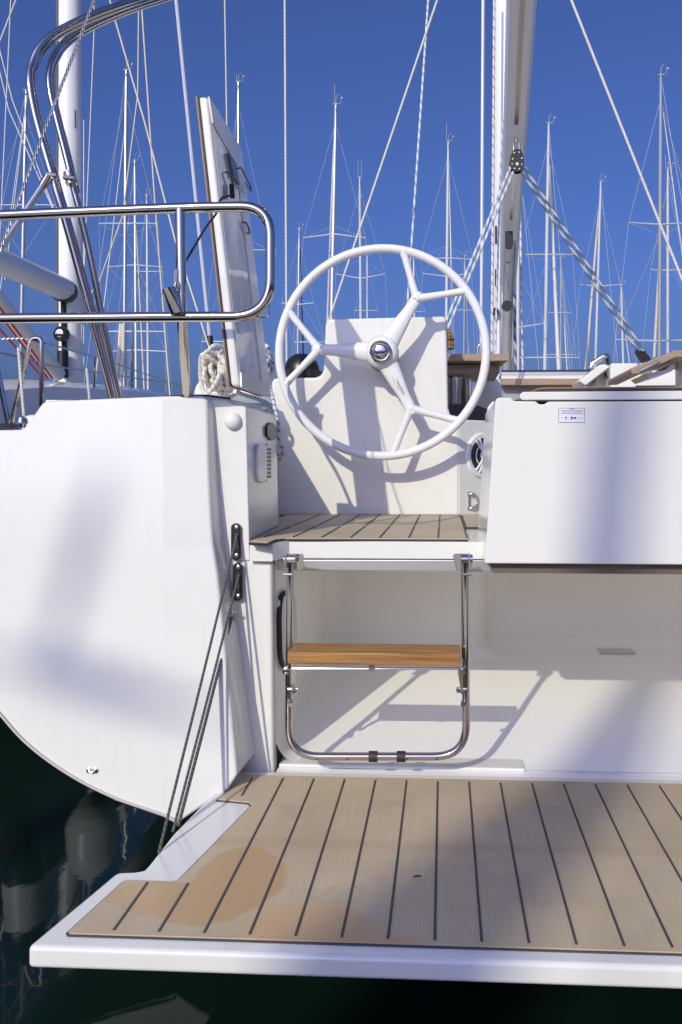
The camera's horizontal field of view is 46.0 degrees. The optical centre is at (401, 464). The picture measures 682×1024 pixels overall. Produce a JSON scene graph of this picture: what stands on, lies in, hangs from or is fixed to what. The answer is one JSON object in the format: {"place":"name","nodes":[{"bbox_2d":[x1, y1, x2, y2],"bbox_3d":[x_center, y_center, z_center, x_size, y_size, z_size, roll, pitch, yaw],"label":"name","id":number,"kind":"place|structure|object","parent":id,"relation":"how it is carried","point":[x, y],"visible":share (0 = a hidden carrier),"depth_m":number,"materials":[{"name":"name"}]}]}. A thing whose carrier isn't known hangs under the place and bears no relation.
{"place":"outdoors","nodes":[
{"label":"outdoors","id":0,"kind":"place"},
{"bbox_2d":[0,717,681,1023],"bbox_3d":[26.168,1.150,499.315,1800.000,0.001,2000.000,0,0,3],"label":"water","id":1,"kind":"structure","parent":0,"point":[68,844],"depth_m":1.77,"materials":[{"name":"black liquid"}]},
{"bbox_2d":[0,89,55,364],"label":"sailing yacht","id":2,"kind":"object","parent":1,"relation":"on","point":[23,204],"visible":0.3,"depth_m":30.76,"materials":[{"name":"grey metal"}]},
{"bbox_2d":[0,0,195,429],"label":"sailing yacht","id":3,"kind":"object","parent":1,"relation":"on","point":[63,370],"visible":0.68,"depth_m":8.90,"materials":[{"name":"grey metal"}]},
{"bbox_2d":[115,324,125,385],"bbox_3d":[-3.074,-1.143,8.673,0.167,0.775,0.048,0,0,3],"label":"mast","id":4,"kind":"object","parent":3,"relation":"hanging from","point":[121,343],"visible":0.61,"depth_m":8.65,"materials":[{"name":"white metal"}]},
{"bbox_2d":[84,60,165,391],"bbox_3d":[-10.715,-6.998,31.250,3.769,16.996,11.708,0,0,3],"label":"sailing yacht","id":5,"kind":"object","parent":1,"relation":"on","point":[125,223],"visible":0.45,"depth_m":30.55,"materials":[{"name":"grey metal"}]},
{"bbox_2d":[107,153,166,388],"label":"sailing yacht","id":6,"kind":"object","parent":1,"relation":"on","point":[135,265],"visible":0.3,"depth_m":40.72,"materials":[{"name":"grey metal"}]},
{"bbox_2d":[127,189,171,389],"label":"sailing yacht","id":7,"kind":"object","parent":1,"relation":"on","point":[147,288],"visible":0.27,"depth_m":45.21,"materials":[{"name":"grey metal"}]},
{"bbox_2d":[202,73,269,412],"bbox_3d":[-7.037,-7.761,35.348,3.499,18.521,11.708,0,0,3],"label":"sailing yacht","id":8,"kind":"object","parent":1,"relation":"on","point":[238,114],"visible":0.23,"depth_m":34.66,"materials":[{"name":"grey metal"}]},
{"bbox_2d":[281,222,324,353],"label":"sailing yacht","id":9,"kind":"object","parent":1,"relation":"on","point":[298,281],"visible":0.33,"depth_m":44.77,"materials":[{"name":"grey metal"}]},
{"bbox_2d":[295,84,367,351],"bbox_3d":[-2.626,-6.432,30.826,3.499,15.865,11.708,0,0,3],"label":"sailing yacht","id":10,"kind":"object","parent":1,"relation":"on","point":[332,234],"visible":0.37,"depth_m":30.13,"materials":[{"name":"grey metal"}]},
{"bbox_2d":[0,0,681,988],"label":"sailing yacht","id":11,"kind":"object","parent":1,"relation":"on","point":[372,642],"visible":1,"depth_m":2.15,"materials":[{"name":"beige"}]},
{"bbox_2d":[13,347,25,429],"bbox_3d":[-1.929,-0.095,4.087,0.200,1.011,0.200,0,0,3],"label":"stanchion","id":12,"kind":"object","parent":11,"relation":"attached to","point":[21,384],"visible":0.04,"depth_m":4.08,"materials":[{"name":"white metal"}]},
{"bbox_2d":[85,368,90,398],"bbox_3d":[-1.923,-0.145,4.957,0.300,0.911,0.300,0,0,3],"label":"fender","id":13,"kind":"object","parent":11,"relation":"hanging from","point":[88,385],"visible":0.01,"depth_m":4.95,"materials":[{"name":"white"}]},
{"bbox_2d":[198,343,240,398],"bbox_3d":[-0.694,-0.353,3.042,0.139,0.204,0.216,0,0,3],"label":"rope coil","id":14,"kind":"object","parent":11,"relation":"on","point":[210,361],"visible":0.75,"depth_m":2.97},
{"bbox_2d":[233,344,284,460],"bbox_3d":[-0.470,-0.237,2.749,0.116,0.444,0.637,0,0,-3],"label":"sheet rope","id":15,"kind":"object","parent":11,"relation":"hanging from","point":[271,368],"visible":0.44,"depth_m":2.85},
{"bbox_2d":[447,328,453,349],"bbox_3d":[0.225,-0.637,4.044,0.084,0.105,0.084,0,0,3],"label":"rope","id":16,"kind":"object","parent":11,"relation":"on","point":[450,342],"visible":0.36,"depth_m":4.02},
{"bbox_2d":[334,160,386,318],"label":"sailing yacht","id":17,"kind":"object","parent":1,"relation":"on","point":[360,277],"visible":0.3,"depth_m":40.12,"materials":[{"name":"grey metal"}]},
{"bbox_2d":[354,254,377,317],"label":"sailing yacht","id":18,"kind":"object","parent":1,"relation":"on","point":[366,291],"visible":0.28,"depth_m":60.18,"materials":[{"name":"grey metal"}]},
{"bbox_2d":[401,258,424,316],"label":"sailing yacht","id":19,"kind":"object","parent":1,"relation":"on","point":[414,314],"visible":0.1,"depth_m":59.99,"materials":[{"name":"grey metal"}]},
{"bbox_2d":[420,122,474,353],"bbox_3d":[2.116,-7.265,38.087,3.499,17.530,11.708,0,0,3],"label":"sailing yacht","id":20,"kind":"object","parent":1,"relation":"on","point":[448,210],"visible":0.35,"depth_m":37.40,"materials":[{"name":"grey metal"}]},
{"bbox_2d":[462,251,477,353],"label":"sailing yacht","id":21,"kind":"object","parent":1,"relation":"on","point":[463,311],"visible":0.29,"depth_m":59.79,"materials":[{"name":"grey metal"}]},
{"bbox_2d":[516,199,548,369],"bbox_3d":[4.585,-5.643,32.029,3.499,14.285,11.708,0,0,3],"label":"sailing yacht","id":22,"kind":"object","parent":1,"relation":"on","point":[518,326],"visible":0.09,"depth_m":31.32,"materials":[{"name":"grey metal"}]},
{"bbox_2d":[520,113,579,369],"bbox_3d":[5.785,-6.320,32.821,3.499,15.640,11.708,0,0,3],"label":"sailing yacht","id":23,"kind":"object","parent":1,"relation":"on","point":[548,184],"visible":0.32,"depth_m":32.14,"materials":[{"name":"grey metal"}]},
{"bbox_2d":[547,251,576,369],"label":"sailing yacht","id":24,"kind":"object","parent":1,"relation":"on","point":[561,300],"visible":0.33,"depth_m":51.66,"materials":[{"name":"grey metal"}]},
{"bbox_2d":[570,174,621,386],"bbox_3d":[9.601,-6.458,40.199,3.499,15.915,11.708,0,0,3],"label":"sailing yacht","id":25,"kind":"object","parent":1,"relation":"on","point":[598,233],"visible":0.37,"depth_m":39.52,"materials":[{"name":"grey metal"}]},
{"bbox_2d":[612,277,635,362],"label":"sailing yacht","id":26,"kind":"object","parent":1,"relation":"on","point":[622,303],"visible":0.2,"depth_m":51.45,"materials":[{"name":"grey metal"}]},
{"bbox_2d":[614,64,681,362],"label":"sailing yacht","id":27,"kind":"object","parent":1,"relation":"on","point":[657,334],"visible":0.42,"depth_m":28.09,"materials":[{"name":"grey metal"}]},
{"bbox_2d":[643,113,681,353],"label":"sailing yacht","id":28,"kind":"object","parent":1,"relation":"on","point":[667,270],"visible":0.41,"depth_m":35.76,"materials":[{"name":"grey metal"}]},
{"bbox_2d":[0,0,681,412],"label":"sky","id":29,"kind":"structure","parent":0,"point":[369,49],"materials":[{"name":"blue"}]}
]}

